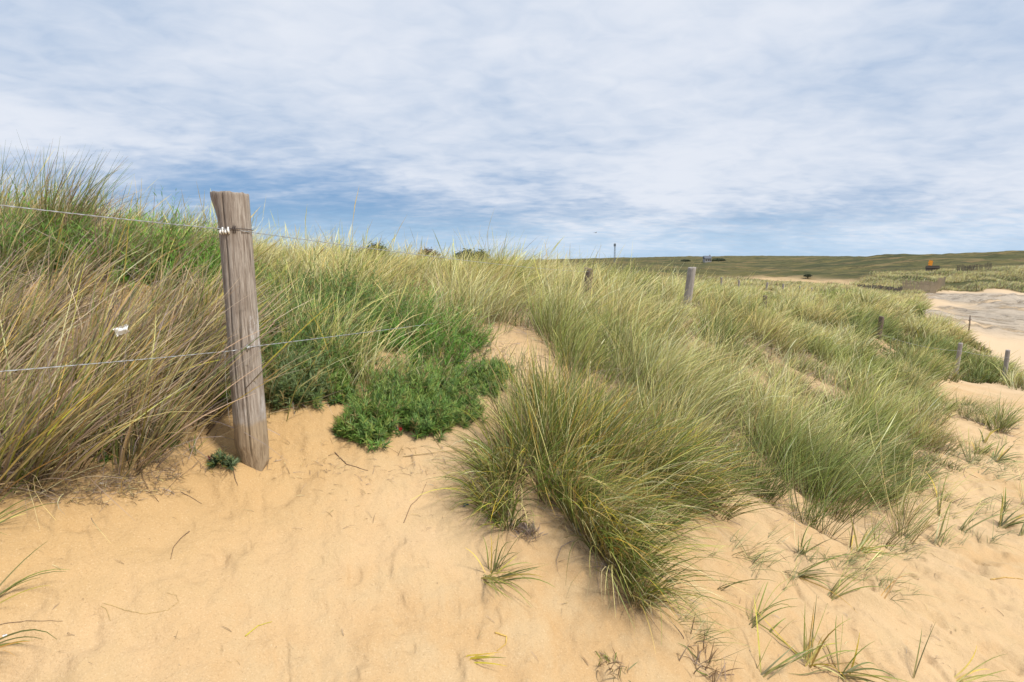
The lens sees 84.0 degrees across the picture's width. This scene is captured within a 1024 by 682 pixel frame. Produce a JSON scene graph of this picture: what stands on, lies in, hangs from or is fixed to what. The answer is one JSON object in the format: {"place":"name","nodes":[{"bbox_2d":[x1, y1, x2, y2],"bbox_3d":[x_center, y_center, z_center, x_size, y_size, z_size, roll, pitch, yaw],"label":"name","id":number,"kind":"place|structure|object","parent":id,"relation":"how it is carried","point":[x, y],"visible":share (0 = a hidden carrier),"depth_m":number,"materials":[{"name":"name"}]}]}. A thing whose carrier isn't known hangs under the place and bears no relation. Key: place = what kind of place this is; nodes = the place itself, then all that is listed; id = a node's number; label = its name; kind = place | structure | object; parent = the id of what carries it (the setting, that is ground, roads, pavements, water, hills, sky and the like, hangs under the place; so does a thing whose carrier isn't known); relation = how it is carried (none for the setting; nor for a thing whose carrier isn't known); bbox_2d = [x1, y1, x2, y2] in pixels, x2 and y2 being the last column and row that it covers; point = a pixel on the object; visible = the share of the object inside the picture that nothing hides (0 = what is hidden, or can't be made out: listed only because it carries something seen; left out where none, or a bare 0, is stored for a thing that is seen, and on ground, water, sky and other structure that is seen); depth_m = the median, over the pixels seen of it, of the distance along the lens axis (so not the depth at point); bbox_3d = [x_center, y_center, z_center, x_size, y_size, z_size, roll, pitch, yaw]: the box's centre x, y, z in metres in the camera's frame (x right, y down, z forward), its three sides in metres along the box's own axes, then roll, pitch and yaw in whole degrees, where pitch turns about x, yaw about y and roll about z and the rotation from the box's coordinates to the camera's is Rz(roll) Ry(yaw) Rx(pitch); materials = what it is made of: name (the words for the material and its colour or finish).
{"place":"outdoors","nodes":[
{"label":"outdoors","id":0,"kind":"place"},
{"bbox_2d":[0,166,339,541],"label":"dry grass","id":1,"kind":"structure","parent":0,"point":[60,437],"depth_m":2.25,"materials":[{"name":"beige plant"}]},
{"bbox_2d":[113,324,127,336],"bbox_3d":[-1.396,-0.038,2.036,0.050,0.032,0.017,-17,10,-5],"label":"plastic scrap","id":2,"kind":"object","parent":1,"relation":"on","point":[121,331],"visible":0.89,"depth_m":2.04,"materials":[{"name":"white plastic"}]},
{"bbox_2d":[0,250,1023,681],"bbox_3d":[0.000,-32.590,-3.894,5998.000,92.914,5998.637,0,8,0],"label":"ground","id":3,"kind":"structure","parent":0,"point":[282,552],"depth_m":2.23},
{"bbox_2d":[0,481,52,533],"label":"grass shoot","id":4,"kind":"object","parent":3,"relation":"on","point":[4,520],"depth_m":1.76,"materials":[{"name":"green plant"}]},
{"bbox_2d":[0,620,52,624],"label":"dry stem","id":5,"kind":"object","parent":3,"relation":"on","point":[22,621],"visible":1,"depth_m":1.59,"materials":[{"name":"beige plant"}]},
{"bbox_2d":[0,629,55,655],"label":"grass shoot","id":6,"kind":"object","parent":3,"relation":"on","point":[5,644],"depth_m":1.52,"materials":[{"name":"green plant"}]},
{"bbox_2d":[0,542,68,602],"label":"grass shoot","id":7,"kind":"object","parent":3,"relation":"on","point":[10,587],"depth_m":1.61,"materials":[{"name":"green plant"}]},
{"bbox_2d":[0,140,92,242],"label":"grass tussock","id":8,"kind":"object","parent":3,"relation":"on","point":[10,204],"depth_m":3.51,"materials":[{"name":"green plant"}]},
{"bbox_2d":[0,184,103,298],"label":"leafy plant","id":9,"kind":"object","parent":3,"relation":"on","point":[37,237],"visible":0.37,"depth_m":3.05,"materials":[{"name":"green plant"}]},
{"bbox_2d":[0,151,115,220],"bbox_3d":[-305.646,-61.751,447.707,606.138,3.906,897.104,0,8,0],"label":"grass tussock","id":10,"kind":"object","parent":3,"relation":"on","point":[28,187],"depth_m":3.80,"materials":[{"name":"green plant"}]},
{"bbox_2d":[12,138,153,252],"bbox_3d":[-2.510,-0.789,3.224,0.873,0.738,0.753,-4,9,-24],"label":"grass tussock","id":11,"kind":"object","parent":3,"relation":"on","point":[51,203],"depth_m":3.22,"materials":[{"name":"green plant"}]},
{"bbox_2d":[80,415,144,466],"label":"leafy plant","id":12,"kind":"object","parent":3,"relation":"on","point":[107,458],"visible":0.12,"depth_m":2.15,"materials":[{"name":"green plant"}]},
{"bbox_2d":[104,593,178,613],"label":"dry stem","id":13,"kind":"object","parent":3,"relation":"on","point":[139,612],"visible":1,"depth_m":1.69,"materials":[{"name":"plant"}]},
{"bbox_2d":[128,410,185,448],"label":"leafy plant","id":14,"kind":"object","parent":3,"relation":"on","point":[173,425],"visible":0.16,"depth_m":2.29,"materials":[{"name":"green plant"}]},
{"bbox_2d":[54,184,270,302],"bbox_3d":[-2.094,-0.539,3.409,1.211,0.738,0.957,0,8,0],"label":"leafy plant","id":15,"kind":"object","parent":3,"relation":"on","point":[210,253],"visible":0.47,"depth_m":3.19,"materials":[{"name":"green plant"}]},
{"bbox_2d":[189,431,207,455],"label":"grass shoot","id":16,"kind":"object","parent":3,"relation":"on","point":[190,449],"depth_m":2.33,"materials":[{"name":"green plant"}]},
{"bbox_2d":[191,367,230,405],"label":"leafy plant","id":17,"kind":"object","parent":3,"relation":"on","point":[224,393],"visible":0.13,"depth_m":2.60,"materials":[{"name":"green plant"}]},
{"bbox_2d":[204,448,240,470],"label":"seedling","id":18,"kind":"object","parent":3,"relation":"on","point":[227,460],"visible":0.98,"depth_m":2.31,"materials":[{"name":"green plant"}]},
{"bbox_2d":[210,191,268,470],"bbox_3d":[-1.104,0.030,2.351,0.238,1.275,0.140,7,11,40],"label":"fence post","id":19,"kind":"object","parent":3,"relation":"on","point":[232,211],"visible":0.84,"depth_m":2.30,"materials":[{"name":"brown wood"}]},
{"bbox_2d":[0,314,499,371],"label":"fence wire","id":20,"kind":"object","parent":19,"relation":"attached to","point":[187,355],"visible":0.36,"depth_m":2.05,"materials":[{"name":"grey metal"}]},
{"bbox_2d":[0,205,586,271],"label":"fence wire","id":21,"kind":"object","parent":19,"relation":"attached to","point":[226,229],"visible":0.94,"depth_m":2.12,"materials":[{"name":"grey metal"}]},
{"bbox_2d":[245,621,271,636],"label":"fallen leaf","id":22,"kind":"object","parent":3,"relation":"on","point":[256,627],"visible":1,"depth_m":1.77,"materials":[{"name":"yellow plant"}]},
{"bbox_2d":[262,337,336,410],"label":"leafy plant","id":23,"kind":"object","parent":3,"relation":"on","point":[321,389],"visible":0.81,"depth_m":2.76,"materials":[{"name":"green plant"}]},
{"bbox_2d":[220,239,423,407],"bbox_3d":[-1.137,-0.219,3.549,1.201,0.889,1.791,0,8,0],"label":"leafy plant","id":24,"kind":"object","parent":3,"relation":"on","point":[329,318],"visible":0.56,"depth_m":3.32,"materials":[{"name":"green plant"}]},
{"bbox_2d":[323,335,369,405],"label":"leafy plant","id":25,"kind":"object","parent":3,"relation":"on","point":[347,388],"visible":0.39,"depth_m":2.98,"materials":[{"name":"green plant"}]},
{"bbox_2d":[334,452,367,470],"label":"dry stem","id":26,"kind":"object","parent":3,"relation":"on","point":[345,462],"visible":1,"depth_m":2.54,"materials":[{"name":"beige plant"}]},
{"bbox_2d":[328,356,415,452],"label":"leafy plant","id":27,"kind":"object","parent":3,"relation":"on","point":[371,418],"visible":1,"depth_m":2.74,"materials":[{"name":"green plant"}]},
{"bbox_2d":[358,242,390,255],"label":"shrub","id":28,"kind":"object","parent":3,"relation":"on","point":[378,248],"visible":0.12,"depth_m":44.21,"materials":[{"name":"green plant"}]},
{"bbox_2d":[359,275,493,386],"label":"leafy plant","id":29,"kind":"object","parent":3,"relation":"on","point":[454,342],"visible":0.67,"depth_m":3.81,"materials":[{"name":"green plant"}]},
{"bbox_2d":[366,347,488,442],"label":"leafy plant","id":30,"kind":"object","parent":3,"relation":"on","point":[431,402],"visible":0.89,"depth_m":3.03,"materials":[{"name":"green plant"}]},
{"bbox_2d":[414,247,440,260],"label":"shrub","id":31,"kind":"object","parent":3,"relation":"on","point":[428,251],"visible":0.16,"depth_m":45.06,"materials":[{"name":"green plant"}]},
{"bbox_2d":[403,450,495,456],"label":"dry stem","id":32,"kind":"object","parent":3,"relation":"on","point":[431,452],"visible":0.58,"depth_m":2.71,"materials":[{"name":"plant"}]},
{"bbox_2d":[450,248,490,262],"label":"shrub","id":33,"kind":"object","parent":3,"relation":"on","point":[467,251],"visible":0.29,"depth_m":44.89,"materials":[{"name":"green plant"}]},
{"bbox_2d":[452,355,515,395],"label":"leafy plant","id":34,"kind":"object","parent":3,"relation":"on","point":[485,371],"visible":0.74,"depth_m":3.45,"materials":[{"name":"green plant"}]},
{"bbox_2d":[466,652,504,665],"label":"leaf sprig","id":35,"kind":"object","parent":3,"relation":"on","point":[476,656],"visible":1,"depth_m":1.82,"materials":[{"name":"yellow plant"}]},
{"bbox_2d":[411,418,562,549],"bbox_3d":[-0.095,0.557,2.591,0.687,0.511,0.942,0,8,0],"label":"grass tussock","id":36,"kind":"object","parent":3,"relation":"on","point":[507,495],"depth_m":2.48,"materials":[{"name":"green plant"}]},
{"bbox_2d":[466,530,531,576],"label":"grass shoot","id":37,"kind":"object","parent":3,"relation":"on","point":[496,565],"depth_m":2.18,"materials":[{"name":"green plant"}]},
{"bbox_2d":[495,632,506,650],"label":"dry stem","id":38,"kind":"object","parent":3,"relation":"on","point":[504,636],"visible":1,"depth_m":1.93,"materials":[{"name":"beige plant"}]},
{"bbox_2d":[0,337,1007,667],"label":"plant litter","id":39,"kind":"object","parent":3,"relation":"on","point":[120,483],"visible":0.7,"depth_m":2.08,"materials":[{"name":"brown plant"}]},
{"bbox_2d":[481,572,531,606],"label":"grass shoot","id":40,"kind":"object","parent":3,"relation":"on","point":[488,577],"depth_m":2.09,"materials":[{"name":"green plant"}]},
{"bbox_2d":[0,150,1023,550],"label":"marram grass","id":41,"kind":"structure","parent":3,"relation":"on","point":[812,318],"depth_m":5.43,"materials":[{"name":"green plant"}]},
{"bbox_2d":[495,563,550,584],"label":"grass shoot","id":42,"kind":"object","parent":3,"relation":"on","point":[508,575],"depth_m":2.12,"materials":[{"name":"green plant"}]},
{"bbox_2d":[508,514,547,542],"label":"withered plant","id":43,"kind":"object","parent":3,"relation":"on","point":[528,528],"visible":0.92,"depth_m":2.40,"materials":[{"name":"brown plant"}]},
{"bbox_2d":[444,333,716,494],"bbox_3d":[0.352,0.404,2.955,1.399,0.849,1.501,0,8,0],"label":"grass tussock","id":44,"kind":"object","parent":3,"relation":"on","point":[536,406],"depth_m":2.90,"materials":[{"name":"green plant"}]},
{"bbox_2d":[583,267,592,297],"bbox_3d":[1.228,-0.783,9.282,0.145,0.828,0.151,3,8,0],"label":"fence post","id":45,"kind":"object","parent":3,"relation":"on","point":[587,273],"visible":0.27,"depth_m":9.19,"materials":[{"name":"grey wood"}]},
{"bbox_2d":[176,242,1022,561],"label":"dead thatch","id":46,"kind":"object","parent":3,"relation":"on","point":[696,410],"visible":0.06,"depth_m":4.57,"materials":[{"name":"beige plant"}]},
{"bbox_2d":[582,648,636,681],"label":"plant","id":47,"kind":"object","parent":3,"relation":"on","point":[609,661],"depth_m":1.92,"materials":[{"name":"brown plant"}]},
{"bbox_2d":[614,243,615,262],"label":"radio mast","id":48,"kind":"object","parent":3,"relation":"on","point":[615,251],"visible":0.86,"depth_m":414.62,"materials":[{"name":"metal"}]},
{"bbox_2d":[488,402,771,652],"bbox_3d":[0.427,0.687,2.409,0.903,0.800,1.345,-8,11,-43],"label":"grass tussock","id":49,"kind":"object","parent":3,"relation":"on","point":[593,516],"depth_m":2.32,"materials":[{"name":"green plant"}]},
{"bbox_2d":[598,306,774,423],"bbox_3d":[1.502,0.176,4.922,1.542,1.062,1.170,0,8,0],"label":"grass tussock","id":50,"kind":"object","parent":3,"relation":"on","point":[695,371],"depth_m":4.85,"materials":[{"name":"green plant"}]},
{"bbox_2d":[683,267,695,305],"bbox_3d":[3.092,-0.800,9.988,0.145,1.006,0.137,5,8,-1],"label":"fence post","id":51,"kind":"object","parent":3,"relation":"on","point":[690,280],"visible":0.62,"depth_m":9.91,"materials":[{"name":"grey wood"}]},
{"bbox_2d":[583,367,805,548],"bbox_3d":[1.026,0.590,3.302,1.291,0.809,1.854,5,9,31],"label":"grass tussock","id":52,"kind":"object","parent":3,"relation":"on","point":[706,488],"depth_m":3.04,"materials":[{"name":"green plant"}]},
{"bbox_2d":[669,611,743,681],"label":"plant","id":53,"kind":"object","parent":3,"relation":"on","point":[706,667],"depth_m":2.07,"materials":[{"name":"brown plant"}]},
{"bbox_2d":[703,255,711,262],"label":"house","id":54,"kind":"structure","parent":3,"relation":"on","point":[707,258],"depth_m":492.52,"materials":[{"name":"stone"}]},
{"bbox_2d":[711,258,725,261],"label":"shrub","id":55,"kind":"object","parent":3,"relation":"on","point":[718,259],"visible":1,"depth_m":531.50,"materials":[{"name":"green plant"}]},
{"bbox_2d":[717,566,771,590],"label":"grass shoot","id":56,"kind":"object","parent":3,"relation":"on","point":[725,587],"depth_m":2.52,"materials":[{"name":"green plant"}]},
{"bbox_2d":[761,295,767,309],"bbox_3d":[7.095,-0.878,16.033,0.128,0.812,0.125,2,8,0],"label":"fence post","id":57,"kind":"object","parent":3,"relation":"on","point":[765,296],"visible":0.37,"depth_m":15.96,"materials":[{"name":"grey wood"}]},
{"bbox_2d":[749,578,796,627],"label":"grass shoot","id":58,"kind":"object","parent":3,"relation":"on","point":[761,612],"depth_m":2.40,"materials":[{"name":"green plant"}]},
{"bbox_2d":[769,619,791,635],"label":"grass shoot","id":59,"kind":"object","parent":3,"relation":"on","point":[770,631],"depth_m":2.37,"materials":[{"name":"green plant"}]},
{"bbox_2d":[754,599,828,679],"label":"grass shoot","id":60,"kind":"object","parent":3,"relation":"on","point":[768,670],"depth_m":2.15,"materials":[{"name":"green plant"}]},
{"bbox_2d":[794,522,829,555],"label":"grass shoot","id":61,"kind":"object","parent":3,"relation":"on","point":[802,546],"depth_m":3.08,"materials":[{"name":"green plant"}]},
{"bbox_2d":[746,596,880,681],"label":"grass shoot","id":62,"kind":"object","parent":3,"relation":"on","point":[811,658],"depth_m":2.27,"materials":[{"name":"green plant"}]},
{"bbox_2d":[796,553,865,602],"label":"grass shoot","id":63,"kind":"object","parent":3,"relation":"on","point":[805,574],"depth_m":2.87,"materials":[{"name":"green plant"}]},
{"bbox_2d":[642,265,1023,308],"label":"distant marram","id":64,"kind":"object","parent":3,"relation":"on","point":[960,276],"visible":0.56,"depth_m":93.16,"materials":[{"name":"green plant"}]},
{"bbox_2d":[657,424,1023,667],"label":"fine sprouts","id":65,"kind":"object","parent":3,"relation":"on","point":[812,558],"visible":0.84,"depth_m":3.17,"materials":[{"name":"green plant"}]},
{"bbox_2d":[791,616,907,681],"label":"grass shoot","id":66,"kind":"object","parent":3,"relation":"on","point":[850,675],"depth_m":2.25,"materials":[{"name":"green plant"}]},
{"bbox_2d":[845,513,855,546],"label":"grass shoot","id":67,"kind":"object","parent":3,"relation":"on","point":[851,533],"depth_m":3.58,"materials":[{"name":"green plant"}]},
{"bbox_2d":[827,549,884,600],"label":"grass shoot","id":68,"kind":"object","parent":3,"relation":"on","point":[835,588],"depth_m":2.80,"materials":[{"name":"green plant"}]},
{"bbox_2d":[864,551,882,569],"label":"grass shoot","id":69,"kind":"object","parent":3,"relation":"on","point":[872,559],"depth_m":3.13,"materials":[{"name":"yellow plant"}]},
{"bbox_2d":[857,284,902,291],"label":"paling fence","id":70,"kind":"object","parent":3,"relation":"on","point":[900,288],"visible":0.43,"depth_m":73.22,"materials":[{"name":"wood"}]},
{"bbox_2d":[876,316,883,339],"bbox_3d":[10.538,-0.238,16.326,0.143,0.962,0.147,4,8,-1],"label":"fence post","id":71,"kind":"object","parent":3,"relation":"on","point":[881,318],"visible":0.61,"depth_m":16.25,"materials":[{"name":"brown wood"}]},
{"bbox_2d":[842,497,918,559],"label":"grass shoot","id":72,"kind":"object","parent":3,"relation":"on","point":[867,539],"depth_m":3.40,"materials":[{"name":"green plant"}]},
{"bbox_2d":[811,428,959,520],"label":"grass tussock","id":73,"kind":"object","parent":3,"relation":"on","point":[907,475],"depth_m":4.62,"materials":[{"name":"green plant"}]},
{"bbox_2d":[881,567,906,598],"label":"grass shoot","id":74,"kind":"object","parent":3,"relation":"on","point":[889,590],"depth_m":2.88,"materials":[{"name":"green plant"}]},
{"bbox_2d":[905,513,935,538],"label":"grass shoot","id":75,"kind":"object","parent":3,"relation":"on","point":[916,528],"depth_m":3.97,"materials":[{"name":"green plant"}]},
{"bbox_2d":[902,276,945,292],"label":"paling fence","id":76,"kind":"object","parent":3,"relation":"on","point":[935,286],"visible":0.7,"depth_m":79.93,"materials":[{"name":"wood"}]},
{"bbox_2d":[912,622,935,678],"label":"grass shoot","id":77,"kind":"object","parent":3,"relation":"on","point":[914,673],"depth_m":2.44,"materials":[{"name":"green plant"}]},
{"bbox_2d":[925,266,939,270],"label":"timber barrier","id":78,"kind":"object","parent":3,"relation":"on","point":[930,268],"visible":0.68,"depth_m":126.92,"materials":[{"name":"grey wood"}]},
{"bbox_2d":[929,474,947,515],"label":"grass shoot","id":79,"kind":"object","parent":3,"relation":"on","point":[938,508],"depth_m":4.80,"materials":[{"name":"green plant"}]},
{"bbox_2d":[934,502,952,546],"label":"grass shoot","id":80,"kind":"object","parent":3,"relation":"on","point":[939,537],"depth_m":4.09,"materials":[{"name":"green plant"}]},
{"bbox_2d":[954,343,962,374],"bbox_3d":[14.943,0.770,19.093,0.134,1.439,0.126,3,8,0],"label":"fence post","id":81,"kind":"object","parent":3,"relation":"on","point":[959,349],"visible":0.59,"depth_m":19.01,"materials":[{"name":"grey wood"}]},
{"bbox_2d":[957,262,991,272],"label":"paling fence","id":82,"kind":"object","parent":3,"relation":"on","point":[975,267],"visible":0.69,"depth_m":117.24,"materials":[{"name":"wood"}]},
{"bbox_2d":[937,392,1023,427],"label":"grass tussock","id":83,"kind":"object","parent":3,"relation":"on","point":[974,410],"depth_m":10.94,"materials":[{"name":"green plant"}]},
{"bbox_2d":[971,439,993,454],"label":"grass shoot","id":84,"kind":"object","parent":3,"relation":"on","point":[981,451],"depth_m":7.61,"materials":[{"name":"green plant"}]},
{"bbox_2d":[959,496,1007,531],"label":"grass shoot","id":85,"kind":"object","parent":3,"relation":"on","point":[963,526],"depth_m":4.36,"materials":[{"name":"green plant"}]},
{"bbox_2d":[978,428,997,442],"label":"grass shoot","id":86,"kind":"object","parent":3,"relation":"on","point":[990,433],"depth_m":8.17,"materials":[{"name":"green plant"}]},
{"bbox_2d":[954,639,1023,681],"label":"grass shoot","id":87,"kind":"object","parent":3,"relation":"on","point":[959,679],"depth_m":2.46,"materials":[{"name":"green plant"}]},
{"bbox_2d":[987,442,1023,462],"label":"grass shoot","id":88,"kind":"object","parent":3,"relation":"on","point":[1002,457],"depth_m":7.31,"materials":[{"name":"green plant"}]},
{"bbox_2d":[1002,349,1009,378],"bbox_3d":[17.015,0.996,19.630,0.138,1.412,0.132,1,8,0],"label":"fence post","id":89,"kind":"object","parent":3,"relation":"on","point":[1006,360],"visible":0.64,"depth_m":19.56,"materials":[{"name":"grey wood"}]},
{"bbox_2d":[1001,488,1010,508],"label":"grass shoot","id":90,"kind":"object","parent":3,"relation":"on","point":[1005,502],"depth_m":5.31,"materials":[{"name":"green plant"}]},
{"bbox_2d":[990,577,1021,579],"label":"dry stem","id":91,"kind":"object","parent":3,"relation":"on","point":[1003,577],"visible":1,"depth_m":3.65,"materials":[{"name":"beige plant"}]},
{"bbox_2d":[998,488,1023,528],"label":"grass shoot","id":92,"kind":"object","parent":3,"relation":"on","point":[1005,522],"depth_m":4.82,"materials":[{"name":"green plant"}]},
{"bbox_2d":[1019,523,1023,535],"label":"grass shoot","id":93,"kind":"object","parent":3,"relation":"on","point":[1021,531],"depth_m":4.64,"materials":[{"name":"green plant"}]},
{"bbox_2d":[0,0,1023,259],"label":"sky","id":94,"kind":"structure","parent":0,"point":[660,128],"materials":[{"name":"blue"}]}
]}

